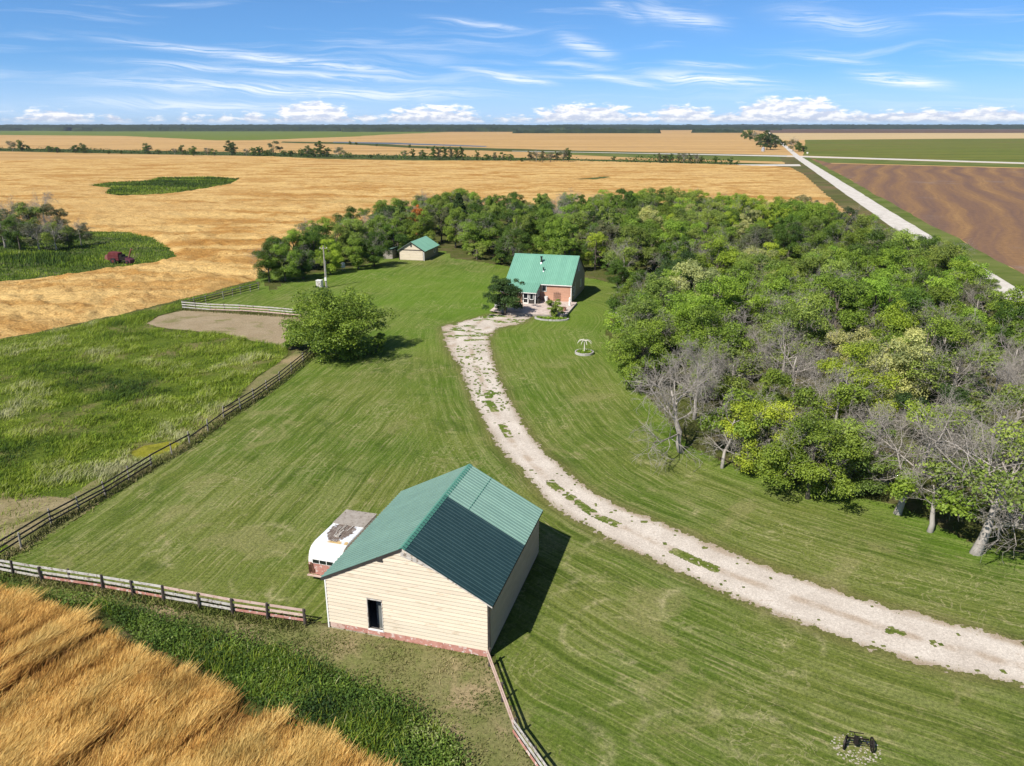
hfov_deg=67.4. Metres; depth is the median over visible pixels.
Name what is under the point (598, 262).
bush
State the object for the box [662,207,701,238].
tree
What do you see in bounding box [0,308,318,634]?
wooden fence
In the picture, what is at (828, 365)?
tree
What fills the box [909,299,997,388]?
dying tree
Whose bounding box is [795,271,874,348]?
tree
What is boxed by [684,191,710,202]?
tree
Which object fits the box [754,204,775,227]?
tree
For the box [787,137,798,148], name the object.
hedgerow tree
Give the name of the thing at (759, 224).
tree
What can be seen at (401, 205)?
tree
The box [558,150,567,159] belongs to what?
hedgerow tree
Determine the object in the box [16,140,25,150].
hedgerow tree
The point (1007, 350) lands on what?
dead tree
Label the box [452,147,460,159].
hedgerow tree
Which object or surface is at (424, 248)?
garage
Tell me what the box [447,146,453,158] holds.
hedgerow tree
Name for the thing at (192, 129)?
windbreak
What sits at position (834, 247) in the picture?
tree
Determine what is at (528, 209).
tree
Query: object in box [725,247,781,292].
tree
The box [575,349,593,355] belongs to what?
planter ring
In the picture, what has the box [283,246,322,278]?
tree
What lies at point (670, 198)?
tree
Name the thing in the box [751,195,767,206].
tree
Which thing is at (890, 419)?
bush
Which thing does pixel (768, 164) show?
side track
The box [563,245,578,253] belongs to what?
bush
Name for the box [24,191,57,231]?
dead tree
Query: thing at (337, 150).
hedgerow tree
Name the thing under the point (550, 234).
tree
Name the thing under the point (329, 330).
tree
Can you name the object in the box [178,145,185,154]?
hedgerow tree
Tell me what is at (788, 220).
tree
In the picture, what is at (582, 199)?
tree
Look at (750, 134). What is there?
hedgerow tree
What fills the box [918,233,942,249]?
tree
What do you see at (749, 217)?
tree
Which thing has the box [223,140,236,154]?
hedgerow tree
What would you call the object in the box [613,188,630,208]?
tree
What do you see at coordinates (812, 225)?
tree
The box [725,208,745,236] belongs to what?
tree
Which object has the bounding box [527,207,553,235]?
tree
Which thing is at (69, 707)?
wheat
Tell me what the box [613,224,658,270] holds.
tree
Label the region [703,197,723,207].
tree
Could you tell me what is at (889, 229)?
tree
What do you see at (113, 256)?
red combine
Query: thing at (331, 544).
camper trailer
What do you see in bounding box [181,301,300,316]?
rail fence
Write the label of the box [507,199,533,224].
tree
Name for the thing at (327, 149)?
hedgerow tree
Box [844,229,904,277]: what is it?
tree
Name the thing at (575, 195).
dying tree
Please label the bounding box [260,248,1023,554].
grove grass
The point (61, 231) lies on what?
dying tree
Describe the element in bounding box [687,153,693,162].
hedgerow tree
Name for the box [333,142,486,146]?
water
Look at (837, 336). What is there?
tree
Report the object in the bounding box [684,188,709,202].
tree
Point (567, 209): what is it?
tree
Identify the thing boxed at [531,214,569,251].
tree
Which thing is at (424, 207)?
dying tree
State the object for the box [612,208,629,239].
tree
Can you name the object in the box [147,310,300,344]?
bare dirt
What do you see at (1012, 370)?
dead tree
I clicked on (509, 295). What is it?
tree
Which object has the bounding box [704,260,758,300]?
tree
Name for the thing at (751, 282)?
tree
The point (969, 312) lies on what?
tree
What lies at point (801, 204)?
tree
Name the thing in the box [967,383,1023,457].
tree
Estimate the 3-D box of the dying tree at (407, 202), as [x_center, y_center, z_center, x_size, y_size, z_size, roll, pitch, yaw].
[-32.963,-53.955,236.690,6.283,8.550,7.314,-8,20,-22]
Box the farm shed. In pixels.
[321,464,542,656]
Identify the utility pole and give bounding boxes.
[319,246,326,287]
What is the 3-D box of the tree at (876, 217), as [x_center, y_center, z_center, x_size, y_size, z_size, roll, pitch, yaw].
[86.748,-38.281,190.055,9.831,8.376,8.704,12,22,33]
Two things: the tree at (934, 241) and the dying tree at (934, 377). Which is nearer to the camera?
the dying tree at (934, 377)
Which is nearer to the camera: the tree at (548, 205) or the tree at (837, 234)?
the tree at (837, 234)
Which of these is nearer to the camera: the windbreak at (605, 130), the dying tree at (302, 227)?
the dying tree at (302, 227)
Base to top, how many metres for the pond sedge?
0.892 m
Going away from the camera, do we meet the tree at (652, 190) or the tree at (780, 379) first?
the tree at (780, 379)
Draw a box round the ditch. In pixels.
[779,157,1023,424]
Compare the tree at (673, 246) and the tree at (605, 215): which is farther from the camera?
the tree at (605, 215)
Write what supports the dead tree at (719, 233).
on the yard ground at (962, 529)
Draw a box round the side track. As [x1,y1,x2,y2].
[725,164,800,165]
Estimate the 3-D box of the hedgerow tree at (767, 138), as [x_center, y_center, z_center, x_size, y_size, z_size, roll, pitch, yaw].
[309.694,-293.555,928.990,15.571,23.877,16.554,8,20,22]
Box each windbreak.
[72,127,340,130]
[342,127,517,131]
[512,128,660,132]
[691,129,743,132]
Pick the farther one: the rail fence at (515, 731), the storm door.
the storm door
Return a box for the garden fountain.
[578,339,590,350]
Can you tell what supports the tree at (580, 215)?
on the yard ground at (962, 529)
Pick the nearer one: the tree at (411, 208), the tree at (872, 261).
the tree at (872, 261)
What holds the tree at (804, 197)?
on the yard ground at (962, 529)
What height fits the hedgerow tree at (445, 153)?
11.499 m
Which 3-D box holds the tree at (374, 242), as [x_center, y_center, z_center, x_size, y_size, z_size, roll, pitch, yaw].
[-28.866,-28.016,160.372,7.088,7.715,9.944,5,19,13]
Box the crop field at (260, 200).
[0,156,850,338]
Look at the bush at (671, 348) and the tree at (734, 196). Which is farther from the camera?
the tree at (734, 196)
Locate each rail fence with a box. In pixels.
[0,346,312,552]
[0,559,306,626]
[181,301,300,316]
[183,282,258,306]
[487,647,546,765]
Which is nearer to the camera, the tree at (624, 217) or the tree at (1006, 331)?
the tree at (1006, 331)
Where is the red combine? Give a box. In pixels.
[105,248,134,263]
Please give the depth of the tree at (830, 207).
189.08 m
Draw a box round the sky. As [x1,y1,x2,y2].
[0,0,1023,124]
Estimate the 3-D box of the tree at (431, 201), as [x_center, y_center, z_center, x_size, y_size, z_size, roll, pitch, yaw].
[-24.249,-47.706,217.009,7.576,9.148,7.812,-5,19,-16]
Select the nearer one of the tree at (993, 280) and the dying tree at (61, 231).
the tree at (993, 280)
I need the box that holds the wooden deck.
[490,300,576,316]
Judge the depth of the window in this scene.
127.69 m
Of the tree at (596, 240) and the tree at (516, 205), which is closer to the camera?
the tree at (596, 240)
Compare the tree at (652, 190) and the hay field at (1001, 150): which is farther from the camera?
the hay field at (1001, 150)
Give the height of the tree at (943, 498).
6.053 m
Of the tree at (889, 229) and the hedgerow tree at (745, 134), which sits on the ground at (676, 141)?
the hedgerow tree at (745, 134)
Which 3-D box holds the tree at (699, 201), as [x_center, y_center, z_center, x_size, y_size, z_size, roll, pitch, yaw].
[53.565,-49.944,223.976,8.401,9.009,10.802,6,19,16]
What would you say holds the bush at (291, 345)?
on the yard ground at (962, 529)
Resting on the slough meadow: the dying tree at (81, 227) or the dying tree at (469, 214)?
the dying tree at (81, 227)
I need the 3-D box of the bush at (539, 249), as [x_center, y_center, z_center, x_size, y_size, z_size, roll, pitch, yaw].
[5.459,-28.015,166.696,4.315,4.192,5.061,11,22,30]
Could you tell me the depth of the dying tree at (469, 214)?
188.65 m
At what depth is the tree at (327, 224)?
169.51 m
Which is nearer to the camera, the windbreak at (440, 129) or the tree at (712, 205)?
the tree at (712, 205)
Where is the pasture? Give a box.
[0,131,435,139]
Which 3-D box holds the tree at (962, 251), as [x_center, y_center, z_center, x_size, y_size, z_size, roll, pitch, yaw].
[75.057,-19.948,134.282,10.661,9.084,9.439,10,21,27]
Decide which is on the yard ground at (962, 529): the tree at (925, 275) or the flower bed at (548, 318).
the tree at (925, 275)
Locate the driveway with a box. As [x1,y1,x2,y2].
[442,313,1023,687]
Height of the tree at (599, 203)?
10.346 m
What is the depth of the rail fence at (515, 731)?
36.69 m
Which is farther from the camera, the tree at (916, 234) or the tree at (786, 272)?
the tree at (916, 234)
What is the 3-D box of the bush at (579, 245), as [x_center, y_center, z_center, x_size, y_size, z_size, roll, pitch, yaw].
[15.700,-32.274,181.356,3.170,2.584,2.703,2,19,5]
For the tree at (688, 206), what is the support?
on the yard ground at (962, 529)
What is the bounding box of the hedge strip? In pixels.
[0,148,785,166]
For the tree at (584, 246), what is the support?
on the yard ground at (962, 529)
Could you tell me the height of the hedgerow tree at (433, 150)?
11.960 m
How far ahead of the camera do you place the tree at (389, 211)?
201.39 m
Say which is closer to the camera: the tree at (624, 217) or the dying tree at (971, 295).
the dying tree at (971, 295)
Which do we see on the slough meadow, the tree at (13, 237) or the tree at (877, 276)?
the tree at (13, 237)
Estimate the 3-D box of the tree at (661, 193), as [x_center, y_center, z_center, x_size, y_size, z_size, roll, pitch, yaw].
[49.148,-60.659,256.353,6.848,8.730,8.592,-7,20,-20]
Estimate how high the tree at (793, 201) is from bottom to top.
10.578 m
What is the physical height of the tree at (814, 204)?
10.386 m
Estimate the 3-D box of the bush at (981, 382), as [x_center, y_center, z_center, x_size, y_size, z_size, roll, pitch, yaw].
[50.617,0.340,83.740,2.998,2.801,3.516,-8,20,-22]
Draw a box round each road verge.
[545,152,1023,167]
[803,157,1023,286]
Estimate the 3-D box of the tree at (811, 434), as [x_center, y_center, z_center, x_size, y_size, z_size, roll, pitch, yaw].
[23.882,5.682,59.460,10.441,7.933,7.442,11,22,30]
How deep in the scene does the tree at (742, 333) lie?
97.22 m
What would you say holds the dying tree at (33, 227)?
on the slough meadow
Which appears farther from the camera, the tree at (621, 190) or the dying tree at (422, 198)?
the tree at (621, 190)
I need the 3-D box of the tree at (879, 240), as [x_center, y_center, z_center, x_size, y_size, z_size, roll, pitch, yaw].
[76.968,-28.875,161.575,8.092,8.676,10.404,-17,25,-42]
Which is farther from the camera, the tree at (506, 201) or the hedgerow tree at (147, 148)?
the hedgerow tree at (147, 148)
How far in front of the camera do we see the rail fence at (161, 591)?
47.51 m
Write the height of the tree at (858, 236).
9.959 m
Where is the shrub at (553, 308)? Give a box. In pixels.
[546,298,564,316]
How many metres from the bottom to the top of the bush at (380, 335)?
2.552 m
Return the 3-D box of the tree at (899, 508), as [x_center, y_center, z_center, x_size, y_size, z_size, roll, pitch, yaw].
[30.764,5.505,57.190,8.723,10.186,12.493,-10,21,-27]
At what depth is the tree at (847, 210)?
196.17 m
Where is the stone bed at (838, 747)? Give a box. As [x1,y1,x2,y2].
[830,733,880,764]
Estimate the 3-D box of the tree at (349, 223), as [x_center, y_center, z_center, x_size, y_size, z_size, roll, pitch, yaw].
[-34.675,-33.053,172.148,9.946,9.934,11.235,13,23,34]
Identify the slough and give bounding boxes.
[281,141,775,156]
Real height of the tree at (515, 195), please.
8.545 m
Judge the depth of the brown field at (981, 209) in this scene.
316.24 m
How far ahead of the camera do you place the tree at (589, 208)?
201.30 m
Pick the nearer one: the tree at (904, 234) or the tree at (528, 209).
the tree at (904, 234)
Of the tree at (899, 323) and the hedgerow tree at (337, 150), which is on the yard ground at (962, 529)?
the tree at (899, 323)
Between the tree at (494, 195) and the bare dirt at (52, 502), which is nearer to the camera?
the bare dirt at (52, 502)
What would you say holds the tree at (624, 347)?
on the yard ground at (962, 529)
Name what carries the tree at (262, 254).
on the yard ground at (962, 529)
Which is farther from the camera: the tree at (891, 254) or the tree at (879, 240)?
the tree at (879, 240)
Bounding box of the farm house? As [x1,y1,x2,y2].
[500,253,585,303]
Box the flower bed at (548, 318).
[535,316,568,320]
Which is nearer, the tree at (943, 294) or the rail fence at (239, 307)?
the tree at (943, 294)
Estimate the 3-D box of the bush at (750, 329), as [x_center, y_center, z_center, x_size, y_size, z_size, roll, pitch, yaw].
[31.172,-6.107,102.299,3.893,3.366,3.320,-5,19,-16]
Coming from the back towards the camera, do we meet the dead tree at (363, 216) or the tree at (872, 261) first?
the dead tree at (363, 216)
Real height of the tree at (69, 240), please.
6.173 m
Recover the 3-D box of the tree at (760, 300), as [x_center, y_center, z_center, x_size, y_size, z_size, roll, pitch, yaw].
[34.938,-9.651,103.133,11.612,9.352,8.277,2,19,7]
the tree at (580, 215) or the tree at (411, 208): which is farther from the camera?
the tree at (411, 208)
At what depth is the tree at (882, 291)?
101.81 m
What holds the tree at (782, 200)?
on the yard ground at (962, 529)
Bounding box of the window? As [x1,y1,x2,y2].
[542,285,546,291]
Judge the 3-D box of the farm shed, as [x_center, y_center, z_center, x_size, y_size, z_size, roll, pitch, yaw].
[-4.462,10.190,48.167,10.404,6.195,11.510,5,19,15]
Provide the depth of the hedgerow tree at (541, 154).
609.16 m
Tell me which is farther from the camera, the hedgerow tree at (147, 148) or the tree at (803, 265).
the hedgerow tree at (147, 148)
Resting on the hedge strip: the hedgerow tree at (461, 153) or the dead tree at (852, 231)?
the hedgerow tree at (461, 153)
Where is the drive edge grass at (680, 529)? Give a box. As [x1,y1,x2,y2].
[441,313,1012,682]
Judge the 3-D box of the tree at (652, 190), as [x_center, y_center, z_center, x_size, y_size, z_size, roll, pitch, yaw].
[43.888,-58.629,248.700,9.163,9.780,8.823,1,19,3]
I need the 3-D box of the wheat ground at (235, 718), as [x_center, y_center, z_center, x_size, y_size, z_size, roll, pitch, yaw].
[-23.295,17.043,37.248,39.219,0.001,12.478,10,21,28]
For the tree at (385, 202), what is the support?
on the yard ground at (962, 529)
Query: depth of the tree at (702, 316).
84.88 m
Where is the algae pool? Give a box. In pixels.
[131,442,178,457]
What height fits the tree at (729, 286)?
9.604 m
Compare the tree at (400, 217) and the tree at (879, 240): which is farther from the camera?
the tree at (400, 217)
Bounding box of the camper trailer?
[307,509,376,577]
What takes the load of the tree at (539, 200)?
on the yard ground at (962, 529)
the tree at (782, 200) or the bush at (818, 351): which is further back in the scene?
the tree at (782, 200)
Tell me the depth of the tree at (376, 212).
196.54 m
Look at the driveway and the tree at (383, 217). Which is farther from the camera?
the tree at (383, 217)
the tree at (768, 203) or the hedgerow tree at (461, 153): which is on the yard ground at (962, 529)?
the tree at (768, 203)
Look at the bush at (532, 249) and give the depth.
163.84 m
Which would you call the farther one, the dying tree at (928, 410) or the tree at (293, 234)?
the tree at (293, 234)
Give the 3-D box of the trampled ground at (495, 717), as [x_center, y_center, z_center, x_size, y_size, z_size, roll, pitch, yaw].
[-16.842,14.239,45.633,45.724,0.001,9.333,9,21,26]
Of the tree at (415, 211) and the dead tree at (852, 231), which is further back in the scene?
the tree at (415, 211)
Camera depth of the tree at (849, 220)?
185.26 m
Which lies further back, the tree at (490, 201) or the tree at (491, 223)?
the tree at (490, 201)
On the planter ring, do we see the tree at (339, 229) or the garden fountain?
the garden fountain
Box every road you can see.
[528,151,1023,163]
[769,132,800,156]
[795,157,1023,301]
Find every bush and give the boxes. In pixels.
[282,332,302,348]
[373,332,386,350]
[491,252,507,263]
[530,245,546,251]
[530,248,541,253]
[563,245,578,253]
[570,250,580,255]
[576,241,584,250]
[584,248,610,265]
[600,259,611,270]
[649,257,660,269]
[653,341,683,363]
[677,365,731,402]
[737,325,761,338]
[767,355,792,375]
[780,395,793,402]
[805,342,827,367]
[817,420,833,459]
[864,415,894,435]
[956,371,993,396]
[980,349,1005,374]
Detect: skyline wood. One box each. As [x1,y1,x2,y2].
[0,124,582,130]
[6,124,1023,128]
[582,126,781,129]
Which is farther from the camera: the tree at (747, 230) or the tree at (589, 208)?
the tree at (589, 208)
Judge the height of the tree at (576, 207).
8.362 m
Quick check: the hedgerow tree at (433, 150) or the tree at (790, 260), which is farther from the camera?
the hedgerow tree at (433, 150)
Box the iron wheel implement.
[843,731,874,752]
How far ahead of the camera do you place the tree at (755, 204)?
213.39 m
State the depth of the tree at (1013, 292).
96.50 m
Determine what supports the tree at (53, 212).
on the slough meadow
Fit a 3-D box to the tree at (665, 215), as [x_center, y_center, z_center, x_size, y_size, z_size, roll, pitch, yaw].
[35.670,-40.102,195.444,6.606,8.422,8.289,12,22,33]
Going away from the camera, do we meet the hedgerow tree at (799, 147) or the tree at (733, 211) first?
the tree at (733, 211)
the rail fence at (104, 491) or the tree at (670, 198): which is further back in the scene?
the tree at (670, 198)
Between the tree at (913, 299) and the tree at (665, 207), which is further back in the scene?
the tree at (665, 207)
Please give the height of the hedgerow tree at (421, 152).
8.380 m
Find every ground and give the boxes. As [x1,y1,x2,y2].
[0,130,1016,278]
[0,211,1023,765]
[0,636,282,765]
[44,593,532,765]
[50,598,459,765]
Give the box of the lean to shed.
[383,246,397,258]
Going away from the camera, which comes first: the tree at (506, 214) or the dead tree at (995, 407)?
the dead tree at (995, 407)
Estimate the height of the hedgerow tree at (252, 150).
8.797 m
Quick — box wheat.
[0,579,401,765]
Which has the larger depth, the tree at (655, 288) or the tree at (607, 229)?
the tree at (607, 229)
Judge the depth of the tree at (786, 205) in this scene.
187.26 m
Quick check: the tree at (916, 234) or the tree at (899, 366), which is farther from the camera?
the tree at (916, 234)
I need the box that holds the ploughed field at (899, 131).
[758,129,1023,132]
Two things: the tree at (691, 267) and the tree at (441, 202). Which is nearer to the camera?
the tree at (691, 267)
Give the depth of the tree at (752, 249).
132.48 m
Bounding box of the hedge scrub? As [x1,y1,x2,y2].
[0,146,739,164]
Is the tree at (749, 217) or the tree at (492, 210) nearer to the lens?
the tree at (749, 217)
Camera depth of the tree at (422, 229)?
187.53 m
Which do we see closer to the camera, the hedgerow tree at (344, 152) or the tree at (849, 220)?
the tree at (849, 220)
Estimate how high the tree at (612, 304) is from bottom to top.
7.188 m
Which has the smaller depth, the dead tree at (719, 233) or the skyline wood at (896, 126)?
the dead tree at (719, 233)
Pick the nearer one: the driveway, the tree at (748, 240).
the driveway
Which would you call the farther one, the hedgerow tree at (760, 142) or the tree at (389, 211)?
the hedgerow tree at (760, 142)
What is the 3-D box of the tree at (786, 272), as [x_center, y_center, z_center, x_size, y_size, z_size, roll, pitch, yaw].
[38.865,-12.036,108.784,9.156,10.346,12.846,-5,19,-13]
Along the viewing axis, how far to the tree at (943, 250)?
126.79 m
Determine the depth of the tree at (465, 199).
226.17 m
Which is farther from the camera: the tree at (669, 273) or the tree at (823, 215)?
the tree at (823, 215)
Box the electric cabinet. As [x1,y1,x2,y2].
[315,279,323,287]
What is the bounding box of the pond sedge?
[91,176,238,194]
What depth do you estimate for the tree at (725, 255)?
132.15 m
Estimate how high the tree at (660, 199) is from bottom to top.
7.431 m
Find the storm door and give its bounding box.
[523,293,528,302]
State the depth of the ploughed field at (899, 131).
3930.43 m
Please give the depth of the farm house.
129.17 m
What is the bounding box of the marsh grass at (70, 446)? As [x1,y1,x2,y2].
[0,282,287,549]
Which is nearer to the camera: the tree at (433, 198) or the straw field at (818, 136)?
the tree at (433, 198)
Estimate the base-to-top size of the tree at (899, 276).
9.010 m
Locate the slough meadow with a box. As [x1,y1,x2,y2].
[0,225,174,280]
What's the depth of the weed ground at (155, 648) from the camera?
40.15 m
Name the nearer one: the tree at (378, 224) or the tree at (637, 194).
the tree at (378, 224)
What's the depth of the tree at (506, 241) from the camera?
160.64 m
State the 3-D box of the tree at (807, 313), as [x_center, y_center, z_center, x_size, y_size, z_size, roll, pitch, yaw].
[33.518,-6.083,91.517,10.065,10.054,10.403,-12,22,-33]
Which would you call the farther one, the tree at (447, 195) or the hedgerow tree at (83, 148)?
the hedgerow tree at (83, 148)
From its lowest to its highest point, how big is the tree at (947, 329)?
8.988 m
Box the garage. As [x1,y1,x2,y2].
[397,236,438,260]
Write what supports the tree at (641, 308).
on the yard ground at (962, 529)
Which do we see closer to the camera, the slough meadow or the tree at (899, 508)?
the tree at (899, 508)
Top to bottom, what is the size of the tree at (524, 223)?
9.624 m
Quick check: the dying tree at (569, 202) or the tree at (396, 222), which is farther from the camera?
the dying tree at (569, 202)
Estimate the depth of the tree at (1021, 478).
56.27 m
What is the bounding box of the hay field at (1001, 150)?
[803,138,1023,161]
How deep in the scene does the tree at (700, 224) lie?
170.35 m
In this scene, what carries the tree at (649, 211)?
on the yard ground at (962, 529)
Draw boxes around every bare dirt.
[0,492,74,544]
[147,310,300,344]
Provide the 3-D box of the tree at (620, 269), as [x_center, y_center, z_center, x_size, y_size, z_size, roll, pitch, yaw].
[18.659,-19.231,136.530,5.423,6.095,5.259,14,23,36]
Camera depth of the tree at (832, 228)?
161.67 m
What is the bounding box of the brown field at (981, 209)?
[810,158,1023,273]
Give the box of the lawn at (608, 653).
[0,251,1023,765]
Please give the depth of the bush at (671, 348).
93.89 m
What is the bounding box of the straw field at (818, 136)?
[773,133,1023,139]
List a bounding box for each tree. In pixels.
[0,194,28,231]
[0,207,20,247]
[0,217,33,249]
[5,140,15,150]
[6,201,54,238]
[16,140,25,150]
[16,221,52,250]
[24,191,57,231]
[37,215,73,250]
[40,203,70,231]
[54,225,78,247]
[65,217,94,244]
[71,145,78,152]
[77,143,88,152]
[142,143,151,153]
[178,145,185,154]
[188,146,198,154]
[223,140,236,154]
[244,241,288,281]
[249,147,258,154]
[253,146,262,155]
[261,235,292,265]
[261,241,310,281]
[266,141,282,155]
[279,285,399,363]
[280,228,312,265]
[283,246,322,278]
[292,223,335,267]
[294,219,327,243]
[302,145,313,156]
[302,216,332,255]
[313,238,344,273]
[314,141,324,154]
[320,147,330,155]
[322,225,350,256]
[330,206,363,238]
[334,146,342,155]
[335,212,372,249]
[339,150,347,157]
[342,237,370,268]
[355,201,388,216]
[357,213,374,232]
[359,231,393,266]
[361,214,398,255]
[362,214,400,235]
[363,208,388,226]
[378,199,395,211]
[381,198,403,211]
[381,205,402,224]
[382,224,408,255]
[386,206,423,235]
[391,200,410,215]
[391,218,412,245]
[393,200,412,209]
[401,210,437,240]
[404,200,419,212]
[407,204,423,234]
[411,189,433,210]
[413,198,437,225]
[413,201,439,223]
[416,150,426,157]
[427,196,438,224]
[429,146,436,157]
[431,190,456,202]
[431,199,447,212]
[431,207,449,241]
[433,202,453,228]
[435,146,441,156]
[441,146,447,157]
[443,207,472,247]
[445,193,467,235]
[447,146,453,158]
[451,211,498,252]
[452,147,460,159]
[453,188,468,197]
[458,146,465,157]
[462,195,470,208]
[463,196,485,212]
[465,207,487,238]
[466,191,483,206]
[466,203,486,218]
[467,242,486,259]
[477,203,504,227]
[477,212,503,251]
[482,194,504,211]
[482,275,525,314]
[485,195,506,224]
[492,224,531,263]
[498,209,534,243]
[500,195,514,221]
[504,192,526,205]
[506,154,513,160]
[506,198,533,213]
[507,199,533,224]
[509,208,537,241]
[509,214,534,252]
[520,203,535,216]
[525,195,551,218]
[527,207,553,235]
[529,216,570,254]
[530,151,543,161]
[530,202,555,219]
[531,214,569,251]
[533,193,549,209]
[539,150,546,160]
[545,152,556,161]
[549,223,578,254]
[550,192,573,213]
[553,152,560,160]
[553,209,596,245]
[556,204,586,234]
[557,187,581,212]
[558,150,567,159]
[561,195,583,213]
[565,148,571,161]
[570,203,592,233]
[573,194,590,218]
[578,231,616,269]
[579,202,601,225]
[580,218,628,257]
[580,222,603,251]
[584,206,617,225]
[586,189,614,200]
[586,197,613,222]
[589,193,613,217]
[596,206,622,244]
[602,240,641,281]
[602,293,674,358]
[604,193,628,213]
[604,259,634,289]
[604,290,652,337]
[605,293,683,373]
[606,318,678,389]
[608,281,663,318]
[609,207,642,239]
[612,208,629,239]
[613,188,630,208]
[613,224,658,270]
[613,269,647,296]
[616,193,632,201]
[616,219,666,266]
[622,349,729,474]
[624,191,639,207]
[625,198,648,212]
[626,264,691,316]
[629,192,650,208]
[634,195,663,223]
[636,205,665,241]
[638,187,659,206]
[640,211,666,223]
[642,218,665,258]
[646,249,705,303]
[646,334,732,419]
[648,234,700,271]
[650,196,669,206]
[653,204,678,230]
[654,188,666,204]
[656,218,695,253]
[658,258,726,317]
[659,268,692,312]
[661,213,685,231]
[661,245,718,291]
[662,186,685,206]
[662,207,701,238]
[662,280,730,352]
[663,217,701,248]
[664,230,685,257]
[665,191,689,205]
[669,301,756,379]
[670,197,696,214]
[673,274,747,337]
[679,153,687,162]
[679,203,698,216]
[680,206,707,232]
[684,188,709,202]
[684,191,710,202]
[684,220,712,251]
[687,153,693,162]
[689,206,726,238]
[691,197,708,210]
[691,232,749,278]
[692,154,701,163]
[693,382,781,468]
[694,336,779,400]
[697,199,724,221]
[697,236,735,257]
[697,238,740,271]
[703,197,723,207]
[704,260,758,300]
[706,304,775,360]
[707,225,729,247]
[708,191,732,211]
[708,220,739,247]
[711,267,770,324]
[716,206,729,217]
[717,212,746,240]
[719,193,741,211]
[720,379,809,473]
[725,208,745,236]
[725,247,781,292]
[726,193,760,226]
[731,225,785,260]
[732,207,761,239]
[734,276,809,339]
[735,226,775,249]
[736,324,761,353]
[737,221,777,247]
[737,245,778,280]
[740,200,760,217]
[741,131,747,138]
[741,242,787,271]
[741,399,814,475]
[744,316,832,381]
[746,201,773,228]
[746,261,827,327]
[747,130,754,139]
[747,367,794,436]
[749,320,835,408]
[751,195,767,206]
[752,291,841,367]
[753,407,900,500]
[754,133,766,146]
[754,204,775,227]
[758,269,798,293]
[761,130,774,149]
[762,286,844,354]
[763,135,778,148]
[764,198,805,230]
[767,200,791,238]
[768,202,808,231]
[768,214,801,248]
[772,196,785,203]
[772,221,811,262]
[781,257,797,269]
[783,221,812,246]
[784,359,891,437]
[786,339,902,421]
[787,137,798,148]
[789,194,818,213]
[791,200,810,226]
[792,247,833,288]
[793,229,845,264]
[794,141,803,151]
[794,245,850,278]
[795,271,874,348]
[796,200,826,222]
[802,202,843,235]
[803,215,824,239]
[805,203,844,228]
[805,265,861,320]
[806,257,870,317]
[808,224,837,248]
[813,323,891,378]
[815,220,849,246]
[823,202,845,226]
[824,416,907,496]
[831,206,858,233]
[833,225,876,259]
[835,247,880,294]
[839,213,854,240]
[840,276,912,332]
[840,386,934,470]
[844,204,880,232]
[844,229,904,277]
[845,213,876,245]
[845,214,885,230]
[846,325,943,405]
[849,395,991,523]
[851,232,892,266]
[854,299,930,365]
[857,260,912,306]
[858,269,922,331]
[863,226,895,246]
[876,243,930,285]
[877,228,927,271]
[877,315,967,392]
[880,225,913,235]
[883,285,943,342]
[884,457,984,532]
[892,383,982,446]
[898,260,964,306]
[899,233,928,257]
[899,407,1023,563]
[900,238,972,283]
[901,376,995,477]
[902,335,1014,422]
[906,285,967,338]
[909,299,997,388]
[914,234,952,255]
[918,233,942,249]
[919,245,973,280]
[923,275,974,314]
[925,382,1023,487]
[937,254,995,300]
[943,305,999,365]
[945,259,995,312]
[954,275,1012,332]
[959,339,1023,413]
[966,284,1023,346]
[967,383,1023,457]
[975,353,1023,425]
[979,301,1023,366]
[979,315,1023,387]
[982,278,1001,303]
[989,430,1023,511]
[991,313,1023,367]
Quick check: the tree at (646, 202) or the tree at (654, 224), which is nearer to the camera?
the tree at (654, 224)
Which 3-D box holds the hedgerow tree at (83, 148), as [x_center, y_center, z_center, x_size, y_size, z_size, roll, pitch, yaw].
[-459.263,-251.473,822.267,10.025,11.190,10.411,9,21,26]
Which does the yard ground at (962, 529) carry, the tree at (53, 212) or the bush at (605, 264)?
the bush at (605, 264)
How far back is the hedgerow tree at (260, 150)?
751.65 m
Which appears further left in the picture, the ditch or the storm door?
the storm door
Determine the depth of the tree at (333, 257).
152.01 m
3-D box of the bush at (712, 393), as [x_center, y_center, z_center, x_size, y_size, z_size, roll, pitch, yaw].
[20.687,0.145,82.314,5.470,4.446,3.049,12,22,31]
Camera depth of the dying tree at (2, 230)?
184.70 m
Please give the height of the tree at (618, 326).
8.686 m
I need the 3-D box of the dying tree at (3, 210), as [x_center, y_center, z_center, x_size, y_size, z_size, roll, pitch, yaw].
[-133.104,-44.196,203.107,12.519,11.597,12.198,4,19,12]
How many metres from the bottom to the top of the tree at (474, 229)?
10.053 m

